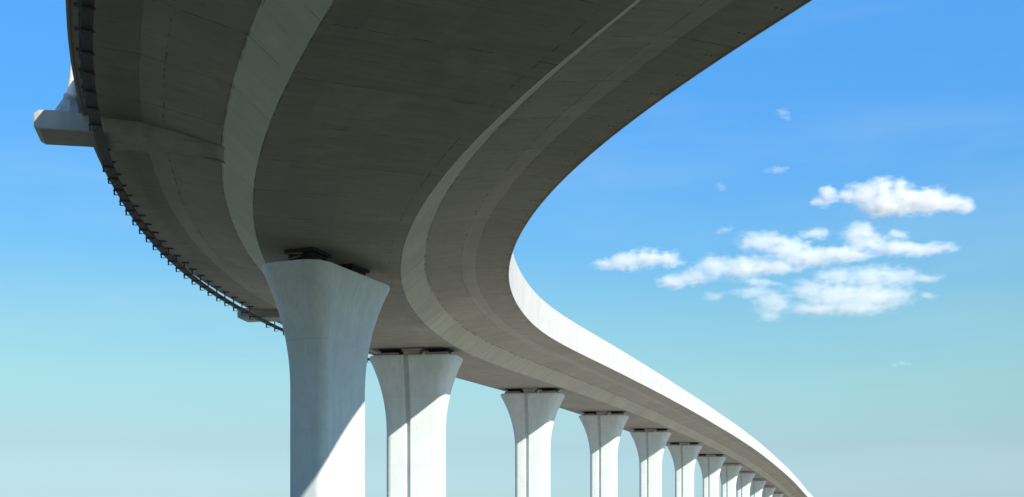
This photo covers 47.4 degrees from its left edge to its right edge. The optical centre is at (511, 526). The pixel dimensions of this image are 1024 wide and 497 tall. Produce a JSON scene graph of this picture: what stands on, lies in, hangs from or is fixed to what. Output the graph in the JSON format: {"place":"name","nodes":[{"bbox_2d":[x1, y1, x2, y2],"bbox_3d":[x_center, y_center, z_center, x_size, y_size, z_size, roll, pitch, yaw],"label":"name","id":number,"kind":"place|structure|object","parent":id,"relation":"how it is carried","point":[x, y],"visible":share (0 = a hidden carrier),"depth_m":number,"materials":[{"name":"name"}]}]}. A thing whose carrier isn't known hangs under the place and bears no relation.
{"place":"outdoors","nodes":[
{"label":"outdoors","id":0,"kind":"place"},
{"bbox_2d":[0,0,1023,496],"label":"sky","id":1,"kind":"structure","parent":0,"point":[816,236],"materials":[{"name":"blue"}]},
{"bbox_3d":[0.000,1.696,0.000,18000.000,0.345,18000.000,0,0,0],"label":"ground","id":2,"kind":"structure","parent":0,"visible":0},
{"bbox_2d":[262,259,389,496],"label":"viaduct pier","id":3,"kind":"structure","parent":2,"relation":"on","point":[328,311],"depth_m":51.84,"materials":[{"name":"concrete"}]},
{"bbox_2d":[287,252,302,259],"bbox_3d":[-9.504,-11.846,51.132,0.679,0.343,0.272,0,0,-20],"label":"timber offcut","id":4,"kind":"object","parent":3,"relation":"on","point":[295,256],"visible":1,"depth_m":51.06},
{"bbox_2d":[284,247,331,260],"bbox_3d":[-9.084,-11.967,52.009,1.480,0.539,1.600,0,0,22],"label":"bridge bearing","id":5,"kind":"object","parent":3,"relation":"on","point":[311,253],"visible":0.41,"depth_m":51.42,"materials":[{"name":"metal"}]},
{"bbox_2d":[339,263,369,275],"bbox_3d":[-7.776,-11.967,55.191,1.480,0.539,1.600,0,0,22],"label":"bridge bearing","id":6,"kind":"object","parent":3,"relation":"on","point":[357,269],"visible":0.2,"depth_m":54.61,"materials":[{"name":"metal"}]},
{"bbox_2d":[34,0,812,496],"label":"viaduct deck","id":7,"kind":"structure","parent":6,"relation":"on","point":[422,158],"depth_m":38.73,"materials":[{"name":"concrete"}]},
{"bbox_2d":[55,61,80,112],"bbox_3d":[-7.437,-42.186,30.091,0.891,56.986,25.628,0,0,-38],"label":"pylon","id":8,"kind":"object","parent":7,"relation":"attached to","point":[69,102],"visible":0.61,"depth_m":39.39,"materials":[{"name":"paint"}]},
{"bbox_2d":[73,0,376,362],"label":"cable tray","id":9,"kind":"object","parent":7,"relation":"hanging from","point":[86,9],"visible":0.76,"depth_m":40.83,"materials":[{"name":"metal"}]},
{"bbox_2d":[370,348,462,496],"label":"viaduct pier","id":10,"kind":"structure","parent":2,"relation":"on","point":[416,385],"depth_m":80.55,"materials":[{"name":"concrete"}]},
{"bbox_2d":[379,349,402,354],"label":"bridge bearing","id":11,"kind":"object","parent":10,"relation":"on","point":[400,351],"visible":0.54,"depth_m":81.33,"materials":[{"name":"metal"}]},
{"bbox_2d":[426,348,453,353],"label":"bridge bearing","id":12,"kind":"object","parent":10,"relation":"on","point":[448,350],"visible":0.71,"depth_m":80.65,"materials":[{"name":"metal"}]},
{"bbox_2d":[501,388,564,496],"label":"viaduct pier","id":13,"kind":"structure","parent":2,"relation":"on","point":[532,412],"depth_m":112.28,"materials":[{"name":"concrete"}]},
{"bbox_2d":[506,389,523,392],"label":"bridge bearing","id":14,"kind":"object","parent":13,"relation":"on","point":[509,390],"visible":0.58,"depth_m":113.20,"materials":[{"name":"metal"}]},
{"bbox_2d":[540,388,559,391],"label":"bridge bearing","id":15,"kind":"object","parent":13,"relation":"on","point":[549,389],"visible":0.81,"depth_m":112.26,"materials":[{"name":"metal"}]},
{"bbox_2d":[579,411,628,496],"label":"viaduct pier","id":16,"kind":"structure","parent":2,"relation":"on","point":[603,430],"depth_m":145.30,"materials":[{"name":"concrete"}]},
{"bbox_2d":[583,411,595,413],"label":"bridge bearing","id":17,"kind":"object","parent":16,"relation":"on","point":[590,412],"visible":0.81,"depth_m":146.19,"materials":[{"name":"metal"}]},
{"bbox_2d":[630,429,670,496],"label":"viaduct pier","id":18,"kind":"structure","parent":2,"relation":"on","point":[650,444],"depth_m":177.07,"materials":[{"name":"concrete"}]},
{"bbox_2d":[667,443,701,496],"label":"viaduct pier","id":19,"kind":"structure","parent":2,"relation":"on","point":[684,456],"depth_m":208.42,"materials":[{"name":"concrete"}]},
{"bbox_2d":[697,454,725,496],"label":"viaduct pier","id":20,"kind":"structure","parent":2,"relation":"on","point":[710,465],"depth_m":242.03,"materials":[{"name":"concrete"}]},
{"bbox_2d":[720,463,741,496],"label":"viaduct pier","id":21,"kind":"structure","parent":2,"relation":"on","point":[729,472],"depth_m":272.45,"materials":[{"name":"concrete"}]},
{"bbox_2d":[736,471,754,496],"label":"viaduct pier","id":22,"kind":"structure","parent":2,"relation":"on","point":[743,482],"depth_m":302.75,"materials":[{"name":"concrete"}]},
{"bbox_2d":[750,479,766,496],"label":"viaduct pier","id":23,"kind":"structure","parent":2,"relation":"on","point":[756,488],"depth_m":333.10,"materials":[{"name":"concrete"}]},
{"bbox_2d":[762,486,775,496],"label":"viaduct pier","id":24,"kind":"structure","parent":2,"relation":"on","point":[767,491],"depth_m":362.74,"materials":[{"name":"concrete"}]},
{"bbox_2d":[772,492,783,496],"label":"viaduct pier","id":25,"kind":"structure","parent":2,"relation":"on","point":[777,494],"depth_m":391.98,"materials":[{"name":"concrete"}]}
]}

